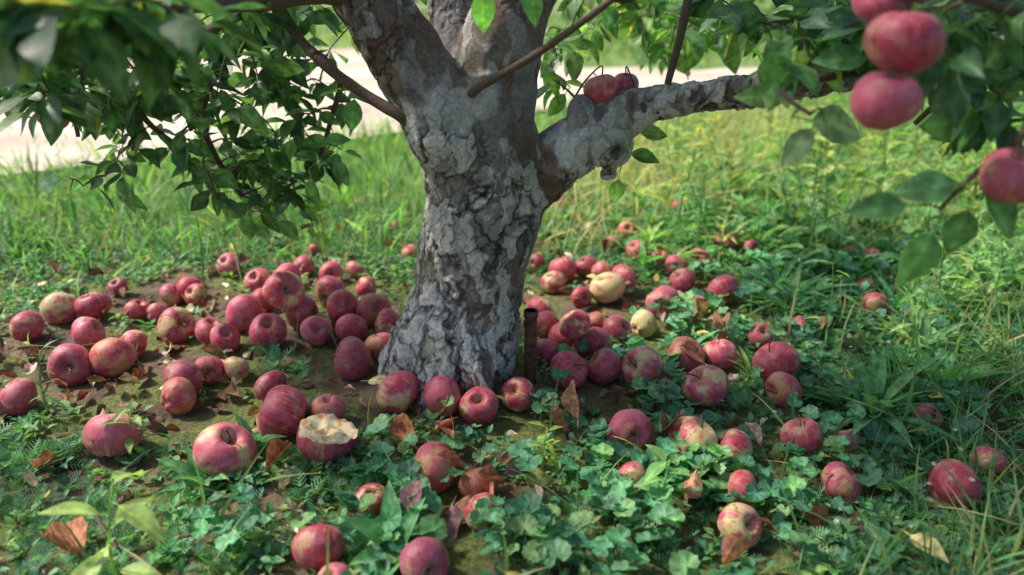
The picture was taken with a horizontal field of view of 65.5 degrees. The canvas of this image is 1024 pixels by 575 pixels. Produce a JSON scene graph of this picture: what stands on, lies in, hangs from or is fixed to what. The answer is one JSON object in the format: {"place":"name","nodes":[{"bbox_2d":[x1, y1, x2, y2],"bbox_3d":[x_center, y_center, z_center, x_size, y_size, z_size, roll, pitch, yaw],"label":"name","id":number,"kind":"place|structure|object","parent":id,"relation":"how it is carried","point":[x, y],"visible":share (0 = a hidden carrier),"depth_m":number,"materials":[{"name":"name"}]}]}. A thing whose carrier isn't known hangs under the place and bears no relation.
{"place":"outdoors","nodes":[
{"label":"outdoors","id":0,"kind":"place"},
{"bbox_2d":[262,271,304,308],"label":"fallen apple","id":1,"kind":"object","parent":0,"point":[283,289],"visible":1,"depth_m":1.80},
{"bbox_2d":[353,276,375,296],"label":"fallen apple","id":2,"kind":"object","parent":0,"point":[365,285],"visible":0.87,"depth_m":2.02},
{"bbox_2d":[0,48,757,175],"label":"dirt lane","id":3,"kind":"structure","parent":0,"point":[356,68],"depth_m":4.46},
{"bbox_2d":[373,308,397,332],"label":"fallen apple","id":4,"kind":"object","parent":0,"point":[386,319],"visible":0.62,"depth_m":1.80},
{"bbox_2d":[38,221,769,548],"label":"fallen twigs","id":5,"kind":"object","parent":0,"point":[102,526],"visible":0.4,"depth_m":1.20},
{"bbox_2d":[0,218,1003,574],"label":"fallen yellow leaves","id":6,"kind":"object","parent":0,"point":[540,476],"visible":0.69,"depth_m":1.29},
{"bbox_2d":[0,0,1023,574],"bbox_3d":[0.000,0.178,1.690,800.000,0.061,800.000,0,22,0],"label":"ground","id":7,"kind":"structure","parent":0,"point":[466,556],"depth_m":1.57,"materials":[{"name":"plant"}]},
{"bbox_2d":[0,377,37,415],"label":"fallen apple","id":8,"kind":"object","parent":7,"relation":"on","point":[17,395],"visible":0.97,"depth_m":1.50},
{"bbox_2d":[9,310,44,341],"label":"fallen apple","id":9,"kind":"object","parent":7,"relation":"on","point":[22,324],"visible":0.95,"depth_m":1.79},
{"bbox_2d":[39,292,76,323],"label":"fallen apple","id":10,"kind":"object","parent":7,"relation":"on","point":[56,308],"visible":0.95,"depth_m":1.88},
{"bbox_2d":[47,343,92,386],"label":"fallen apple","id":11,"kind":"object","parent":7,"relation":"on","point":[70,363],"visible":0.96,"depth_m":1.62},
{"bbox_2d":[71,316,105,346],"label":"fallen apple","id":12,"kind":"object","parent":7,"relation":"on","point":[90,331],"visible":0.92,"depth_m":1.78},
{"bbox_2d":[73,287,111,318],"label":"fallen apple","id":13,"kind":"object","parent":7,"relation":"on","point":[94,304],"visible":0.92,"depth_m":1.90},
{"bbox_2d":[35,470,164,574],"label":"seedling plant","id":14,"kind":"object","parent":7,"relation":"on","point":[138,514],"visible":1,"depth_m":1.04,"materials":[{"name":"green plant"}]},
{"bbox_2d":[89,337,136,376],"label":"fallen apple","id":15,"kind":"object","parent":7,"relation":"on","point":[112,356],"visible":1,"depth_m":1.64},
{"bbox_2d":[83,413,143,456],"bbox_3d":[-0.706,0.262,1.413,0.095,0.076,0.096,9,-17,-44],"label":"fallen apple","id":16,"kind":"object","parent":7,"relation":"on","point":[100,440],"visible":0.84,"depth_m":1.38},
{"bbox_2d":[101,406,151,458],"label":"seedling plant","id":17,"kind":"object","parent":7,"relation":"on","point":[129,442],"visible":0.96,"depth_m":1.38,"materials":[{"name":"green plant"}]},
{"bbox_2d":[121,330,146,357],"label":"fallen apple","id":18,"kind":"object","parent":7,"relation":"on","point":[133,337],"visible":0.69,"depth_m":1.73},
{"bbox_2d":[124,299,148,319],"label":"fallen apple","id":19,"kind":"object","parent":7,"relation":"on","point":[136,308],"visible":0.89,"depth_m":1.91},
{"bbox_2d":[160,284,181,305],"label":"fallen apple","id":20,"kind":"object","parent":7,"relation":"on","point":[170,295],"visible":0.94,"depth_m":2.00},
{"bbox_2d":[157,307,195,343],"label":"fallen apple","id":21,"kind":"object","parent":7,"relation":"on","point":[175,325],"visible":0.93,"depth_m":1.80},
{"bbox_2d":[160,377,196,414],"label":"fallen apple","id":22,"kind":"object","parent":7,"relation":"on","point":[178,396],"visible":1,"depth_m":1.51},
{"bbox_2d":[162,360,202,393],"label":"fallen apple","id":23,"kind":"object","parent":7,"relation":"on","point":[191,372],"visible":0.6,"depth_m":1.56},
{"bbox_2d":[157,444,228,491],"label":"lance leaf plant","id":24,"kind":"object","parent":7,"relation":"on","point":[184,470],"visible":0.66,"depth_m":1.30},
{"bbox_2d":[184,283,206,306],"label":"fallen apple","id":25,"kind":"object","parent":7,"relation":"on","point":[194,294],"visible":0.8,"depth_m":1.99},
{"bbox_2d":[179,212,227,308],"bbox_3d":[-0.755,-0.063,1.949,0.104,0.244,0.098,0,22,0],"label":"seedling plant","id":26,"kind":"object","parent":7,"relation":"on","point":[210,259],"visible":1,"depth_m":1.95,"materials":[{"name":"green plant"}]},
{"bbox_2d":[195,317,222,344],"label":"fallen apple","id":27,"kind":"object","parent":7,"relation":"on","point":[204,327],"visible":0.69,"depth_m":1.76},
{"bbox_2d":[194,356,224,384],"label":"fallen apple","id":28,"kind":"object","parent":7,"relation":"on","point":[211,368],"visible":0.79,"depth_m":1.62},
{"bbox_2d":[210,322,239,352],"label":"fallen apple","id":29,"kind":"object","parent":7,"relation":"on","point":[224,335],"visible":0.96,"depth_m":1.74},
{"bbox_2d":[193,422,257,478],"bbox_3d":[-0.478,0.269,1.333,0.104,0.096,0.098,36,29,9],"label":"fallen apple","id":30,"kind":"object","parent":7,"relation":"on","point":[223,446],"visible":0.94,"depth_m":1.30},
{"bbox_2d":[216,252,239,276],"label":"fallen apple","id":31,"kind":"object","parent":7,"relation":"on","point":[227,262],"visible":0.88,"depth_m":2.17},
{"bbox_2d":[223,356,249,380],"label":"fallen apple","id":32,"kind":"object","parent":7,"relation":"on","point":[238,368],"visible":0.82,"depth_m":1.63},
{"bbox_2d":[225,294,263,331],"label":"fallen apple","id":33,"kind":"object","parent":7,"relation":"on","point":[243,311],"visible":0.86,"depth_m":1.82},
{"bbox_2d":[244,268,270,291],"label":"fallen apple","id":34,"kind":"object","parent":7,"relation":"on","point":[255,278],"visible":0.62,"depth_m":2.07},
{"bbox_2d":[249,313,286,349],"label":"fallen apple","id":35,"kind":"object","parent":7,"relation":"on","point":[266,329],"visible":0.91,"depth_m":1.74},
{"bbox_2d":[253,370,286,400],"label":"fallen apple","id":36,"kind":"object","parent":7,"relation":"on","point":[265,383],"visible":0.67,"depth_m":1.54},
{"bbox_2d":[256,385,308,439],"bbox_3d":[-0.416,0.230,1.446,0.082,0.103,0.104,24,-10,-14],"label":"fallen apple","id":37,"kind":"object","parent":7,"relation":"on","point":[284,410],"visible":0.88,"depth_m":1.41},
{"bbox_2d":[285,295,317,329],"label":"fallen apple","id":38,"kind":"object","parent":7,"relation":"on","point":[304,309],"visible":0.68,"depth_m":1.83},
{"bbox_2d":[300,316,332,345],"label":"fallen apple","id":39,"kind":"object","parent":7,"relation":"on","point":[314,329],"visible":0.97,"depth_m":1.77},
{"bbox_2d":[291,521,345,569],"bbox_3d":[-0.278,0.368,1.142,0.075,0.076,0.071,12,52,-30],"label":"fallen apple","id":40,"kind":"object","parent":7,"relation":"on","point":[309,547],"visible":0.94,"depth_m":1.11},
{"bbox_2d":[296,413,357,464],"bbox_3d":[-0.321,0.266,1.376,0.102,0.067,0.106,1,18,-25],"label":"half eaten apple","id":41,"kind":"object","parent":7,"relation":"on","point":[326,437],"visible":0.94,"depth_m":1.34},
{"bbox_2d":[310,393,345,418],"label":"fallen apple","id":42,"kind":"object","parent":7,"relation":"on","point":[335,405],"visible":0.66,"depth_m":1.44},
{"bbox_2d":[315,275,344,306],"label":"fallen apple","id":43,"kind":"object","parent":7,"relation":"on","point":[327,286],"visible":0.73,"depth_m":1.94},
{"bbox_2d":[326,289,357,321],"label":"fallen apple","id":44,"kind":"object","parent":7,"relation":"on","point":[340,303],"visible":0.84,"depth_m":1.86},
{"bbox_2d":[329,336,371,380],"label":"fallen apple","id":45,"kind":"object","parent":7,"relation":"on","point":[352,359],"visible":1,"depth_m":1.60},
{"bbox_2d":[335,311,367,339],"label":"fallen apple","id":46,"kind":"object","parent":7,"relation":"on","point":[347,325],"visible":0.82,"depth_m":1.77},
{"bbox_2d":[355,483,385,516],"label":"fallen apple","id":47,"kind":"object","parent":7,"relation":"on","point":[375,507],"visible":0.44,"depth_m":1.23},
{"bbox_2d":[356,293,391,326],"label":"fallen apple","id":48,"kind":"object","parent":7,"relation":"on","point":[369,305],"visible":0.77,"depth_m":1.86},
{"bbox_2d":[365,331,389,360],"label":"fallen apple","id":49,"kind":"object","parent":7,"relation":"on","point":[376,344],"visible":0.56,"depth_m":1.66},
{"bbox_2d":[338,480,425,574],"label":"lance leaf plant","id":50,"kind":"object","parent":7,"relation":"on","point":[365,528],"visible":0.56,"depth_m":1.14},
{"bbox_2d":[376,370,418,413],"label":"fallen apple","id":51,"kind":"object","parent":7,"relation":"on","point":[397,391],"visible":0.96,"depth_m":1.47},
{"bbox_2d":[399,537,449,574],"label":"fallen apple","id":52,"kind":"object","parent":7,"relation":"on","point":[418,555],"visible":0.99,"depth_m":1.08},
{"bbox_2d":[413,442,455,493],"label":"fallen apple","id":53,"kind":"object","parent":7,"relation":"on","point":[432,463],"visible":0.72,"depth_m":1.27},
{"bbox_2d":[423,375,460,416],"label":"fallen apple","id":54,"kind":"object","parent":7,"relation":"on","point":[436,387],"visible":0.88,"depth_m":1.47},
{"bbox_2d":[459,386,497,424],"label":"fallen apple","id":55,"kind":"object","parent":7,"relation":"on","point":[478,405],"visible":1,"depth_m":1.46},
{"bbox_2d":[458,464,498,497],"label":"fallen apple","id":56,"kind":"object","parent":7,"relation":"on","point":[468,482],"visible":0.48,"depth_m":1.25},
{"bbox_2d":[464,492,499,530],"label":"fallen apple","id":57,"kind":"object","parent":7,"relation":"on","point":[469,507],"visible":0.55,"depth_m":1.20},
{"bbox_2d":[0,0,1023,418],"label":"apple tree","id":58,"kind":"object","parent":7,"relation":"on","point":[456,80],"visible":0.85,"depth_m":1.41,"materials":[{"name":"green plant"}]},
{"bbox_2d":[583,73,618,102],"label":"hanging apple","id":59,"kind":"object","parent":58,"relation":"hanging from","point":[601,88],"visible":0.88,"depth_m":1.45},
{"bbox_2d":[851,0,909,24],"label":"hanging apple","id":60,"kind":"object","parent":58,"relation":"hanging from","point":[867,12],"visible":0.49,"depth_m":0.90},
{"bbox_2d":[850,68,923,130],"bbox_3d":[0.398,-0.201,0.845,0.074,0.068,0.072,10,33,3],"label":"hanging apple","id":61,"kind":"object","parent":58,"relation":"hanging from","point":[880,101],"visible":1,"depth_m":0.82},
{"bbox_2d":[863,3,945,74],"bbox_3d":[0.416,-0.264,0.844,0.079,0.073,0.078,20,17,40],"label":"hanging apple","id":62,"kind":"object","parent":58,"relation":"hanging from","point":[910,43],"visible":0.97,"depth_m":0.82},
{"bbox_2d":[979,144,1023,204],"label":"hanging apple","id":63,"kind":"object","parent":58,"relation":"hanging from","point":[1001,175],"visible":0.99,"depth_m":0.88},
{"bbox_2d":[0,194,1023,574],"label":"chickweed ground cover","id":64,"kind":"object","parent":7,"relation":"on","point":[712,548],"visible":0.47,"depth_m":1.47,"materials":[{"name":"green plant"}]},
{"bbox_2d":[0,238,1023,574],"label":"yarrow plants","id":65,"kind":"object","parent":7,"relation":"on","point":[272,356],"visible":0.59,"depth_m":1.26,"materials":[{"name":"green plant"}]},
{"bbox_2d":[0,80,1023,313],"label":"tall weeds","id":66,"kind":"object","parent":7,"relation":"on","point":[782,191],"visible":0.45,"depth_m":2.61,"materials":[{"name":"green plant"}]},
{"bbox_2d":[0,219,1023,573],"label":"fallen dead leaves","id":67,"kind":"object","parent":7,"relation":"on","point":[400,429],"visible":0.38,"depth_m":1.45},
{"bbox_2d":[559,309,590,338],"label":"fallen apple","id":68,"kind":"object","parent":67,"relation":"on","point":[575,324],"visible":1,"depth_m":1.70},
{"bbox_2d":[499,377,534,411],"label":"fallen apple","id":69,"kind":"object","parent":7,"relation":"on","point":[515,393],"visible":0.94,"depth_m":1.52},
{"bbox_2d":[524,308,537,385],"bbox_3d":[0.038,0.143,1.616,0.029,0.210,0.029,0,22,0],"label":"rusty iron stake","id":70,"kind":"object","parent":7,"relation":"on","point":[530,346],"visible":0.87,"depth_m":1.59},
{"bbox_2d":[528,421,561,470],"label":"seedling plant","id":71,"kind":"object","parent":7,"relation":"on","point":[549,446],"visible":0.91,"depth_m":1.33,"materials":[{"name":"green plant"}]},
{"bbox_2d":[537,335,558,363],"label":"fallen apple","id":72,"kind":"object","parent":7,"relation":"on","point":[547,349],"visible":0.64,"depth_m":1.70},
{"bbox_2d":[540,271,564,293],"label":"fallen apple","id":73,"kind":"object","parent":7,"relation":"on","point":[551,282],"visible":0.97,"depth_m":2.12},
{"bbox_2d":[550,351,587,387],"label":"fallen apple","id":74,"kind":"object","parent":7,"relation":"on","point":[575,363],"visible":0.72,"depth_m":1.61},
{"bbox_2d":[571,286,591,307],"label":"fallen apple","id":75,"kind":"object","parent":7,"relation":"on","point":[581,296],"visible":1,"depth_m":2.04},
{"bbox_2d":[587,348,621,384],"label":"fallen apple","id":76,"kind":"object","parent":7,"relation":"on","point":[604,366],"visible":0.99,"depth_m":1.65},
{"bbox_2d":[589,272,624,303],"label":"fallen apple","id":77,"kind":"object","parent":7,"relation":"on","point":[606,287],"visible":0.99,"depth_m":2.04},
{"bbox_2d":[191,203,1023,574],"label":"ground ivy","id":78,"kind":"object","parent":7,"relation":"on","point":[529,515],"visible":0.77,"depth_m":1.30,"materials":[{"name":"green plant"}]},
{"bbox_2d":[603,315,633,343],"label":"fallen apple","id":79,"kind":"object","parent":7,"relation":"on","point":[616,327],"visible":0.81,"depth_m":1.84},
{"bbox_2d":[612,264,636,293],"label":"fallen apple","id":80,"kind":"object","parent":7,"relation":"on","point":[625,272],"visible":0.58,"depth_m":2.11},
{"bbox_2d":[606,409,653,450],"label":"fallen apple","id":81,"kind":"object","parent":7,"relation":"on","point":[634,426],"visible":0.84,"depth_m":1.39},
{"bbox_2d":[617,461,645,496],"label":"fallen apple","id":82,"kind":"object","parent":7,"relation":"on","point":[636,470],"visible":0.44,"depth_m":1.27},
{"bbox_2d":[621,345,662,386],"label":"fallen apple","id":83,"kind":"object","parent":7,"relation":"on","point":[643,361],"visible":0.81,"depth_m":1.64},
{"bbox_2d":[630,310,656,337],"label":"fallen apple","id":84,"kind":"object","parent":7,"relation":"on","point":[645,324],"visible":0.94,"depth_m":1.89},
{"bbox_2d":[645,285,679,316],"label":"fallen apple","id":85,"kind":"object","parent":7,"relation":"on","point":[666,292],"visible":0.75,"depth_m":1.98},
{"bbox_2d":[633,444,692,506],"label":"seedling plant","id":86,"kind":"object","parent":7,"relation":"on","point":[654,470],"visible":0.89,"depth_m":1.22,"materials":[{"name":"green plant"}]},
{"bbox_2d":[669,268,695,292],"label":"fallen apple","id":87,"kind":"object","parent":7,"relation":"on","point":[682,280],"visible":0.98,"depth_m":2.12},
{"bbox_2d":[668,336,704,372],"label":"fallen apple","id":88,"kind":"object","parent":7,"relation":"on","point":[688,363],"visible":0.73,"depth_m":1.69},
{"bbox_2d":[669,414,717,455],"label":"fallen apple","id":89,"kind":"object","parent":7,"relation":"on","point":[695,430],"visible":0.67,"depth_m":1.38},
{"bbox_2d":[680,365,728,406],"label":"fallen apple","id":90,"kind":"object","parent":7,"relation":"on","point":[705,385],"visible":0.98,"depth_m":1.55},
{"bbox_2d":[703,337,737,370],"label":"fallen apple","id":91,"kind":"object","parent":7,"relation":"on","point":[719,352],"visible":0.85,"depth_m":1.71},
{"bbox_2d":[707,275,737,305],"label":"fallen apple","id":92,"kind":"object","parent":7,"relation":"on","point":[723,284],"visible":0.75,"depth_m":2.02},
{"bbox_2d":[718,428,752,462],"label":"fallen apple","id":93,"kind":"object","parent":7,"relation":"on","point":[738,442],"visible":0.49,"depth_m":1.37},
{"bbox_2d":[536,87,941,260],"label":"dry grass","id":94,"kind":"structure","parent":7,"relation":"on","point":[723,133],"depth_m":3.10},
{"bbox_2d":[717,502,762,548],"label":"fallen apple","id":95,"kind":"object","parent":7,"relation":"on","point":[737,519],"visible":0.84,"depth_m":1.19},
{"bbox_2d":[727,469,757,503],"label":"fallen apple","id":96,"kind":"object","parent":7,"relation":"on","point":[739,480],"visible":0.55,"depth_m":1.27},
{"bbox_2d":[556,0,945,59],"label":"shrub border","id":97,"kind":"object","parent":7,"relation":"on","point":[767,11],"visible":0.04,"depth_m":8.03,"materials":[{"name":"green plant"}]},
{"bbox_2d":[748,322,775,348],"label":"fallen apple","id":98,"kind":"object","parent":7,"relation":"on","point":[758,333],"visible":0.81,"depth_m":1.81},
{"bbox_2d":[752,341,800,380],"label":"fallen apple","id":99,"kind":"object","parent":7,"relation":"on","point":[770,358],"visible":0.76,"depth_m":1.64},
{"bbox_2d":[540,152,1023,472],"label":"lance leaf weeds","id":100,"kind":"object","parent":7,"relation":"on","point":[804,304],"visible":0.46,"depth_m":2.35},
{"bbox_2d":[765,371,802,409],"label":"fallen apple","id":101,"kind":"object","parent":7,"relation":"on","point":[776,382],"visible":0.81,"depth_m":1.57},
{"bbox_2d":[738,248,830,302],"bbox_3d":[0.716,-0.026,2.078,0.240,0.120,0.250,15,26,32],"label":"lance leaf plant","id":102,"kind":"object","parent":7,"relation":"on","point":[772,273],"visible":0.56,"depth_m":2.11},
{"bbox_2d":[729,261,859,317],"bbox_3d":[0.690,0.004,1.996,0.262,0.129,0.261,-10,24,-24],"label":"lance leaf plant","id":103,"kind":"object","parent":7,"relation":"on","point":[803,285],"visible":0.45,"depth_m":2.01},
{"bbox_2d":[780,414,823,456],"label":"fallen apple","id":104,"kind":"object","parent":7,"relation":"on","point":[807,434],"visible":0.81,"depth_m":1.40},
{"bbox_2d":[780,202,843,267],"bbox_3d":[0.815,-0.140,2.195,0.148,0.219,0.197,0,22,0],"label":"seedling plant","id":105,"kind":"object","parent":7,"relation":"on","point":[823,248],"visible":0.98,"depth_m":2.18,"materials":[{"name":"green plant"}]},
{"bbox_2d":[799,259,860,349],"bbox_3d":[0.693,0.040,1.768,0.156,0.225,0.097,-9,24,-21],"label":"seedling plant","id":106,"kind":"object","parent":7,"relation":"on","point":[833,299],"visible":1,"depth_m":1.75,"materials":[{"name":"green plant"}]},
{"bbox_2d":[821,461,861,503],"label":"fallen apple","id":107,"kind":"object","parent":7,"relation":"on","point":[844,480],"visible":0.94,"depth_m":1.28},
{"bbox_2d":[862,292,889,313],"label":"fallen apple","id":108,"kind":"object","parent":7,"relation":"on","point":[869,303],"visible":0.66,"depth_m":1.95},
{"bbox_2d":[801,345,968,450],"bbox_3d":[0.704,0.204,1.486,0.333,0.159,0.320,-11,25,-26],"label":"lance leaf plant","id":109,"kind":"object","parent":7,"relation":"on","point":[871,383],"visible":0.64,"depth_m":1.52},
{"bbox_2d":[886,275,951,352],"bbox_3d":[0.858,0.074,1.691,0.109,0.202,0.129,-17,27,-35],"label":"seedling plant","id":110,"kind":"object","parent":7,"relation":"on","point":[939,293],"visible":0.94,"depth_m":1.66,"materials":[{"name":"green plant"}]},
{"bbox_2d":[912,404,942,427],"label":"fallen apple","id":111,"kind":"object","parent":7,"relation":"on","point":[928,407],"visible":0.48,"depth_m":1.47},
{"bbox_2d":[897,340,1012,394],"bbox_3d":[0.868,0.167,1.577,0.187,0.106,0.185,-14,26,-32],"label":"lance leaf plant","id":112,"kind":"object","parent":7,"relation":"on","point":[949,372],"visible":0.53,"depth_m":1.57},
{"bbox_2d":[928,459,986,511],"bbox_3d":[0.710,0.314,1.269,0.079,0.083,0.085,-21,-21,9],"label":"fallen apple","id":113,"kind":"object","parent":7,"relation":"on","point":[961,472],"visible":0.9,"depth_m":1.25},
{"bbox_2d":[969,446,1006,474],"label":"fallen apple","id":114,"kind":"object","parent":7,"relation":"on","point":[1001,461],"visible":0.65,"depth_m":1.33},
{"bbox_2d":[0,13,1023,275],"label":"lawn grass","id":115,"kind":"structure","parent":0,"point":[384,171],"depth_m":2.95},
{"bbox_2d":[0,159,1023,574],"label":"long grass","id":116,"kind":"structure","parent":0,"point":[956,413],"depth_m":1.58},
{"bbox_2d":[537,311,557,338],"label":"fallen apple","id":117,"kind":"object","parent":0,"point":[546,321],"visible":0.47,"depth_m":1.81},
{"bbox_2d":[549,256,576,279],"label":"fallen apple","id":118,"kind":"object","parent":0,"point":[566,265],"visible":0.66,"depth_m":2.18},
{"bbox_2d":[571,327,611,359],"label":"fallen apple","id":119,"kind":"object","parent":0,"point":[597,338],"visible":0.51,"depth_m":1.74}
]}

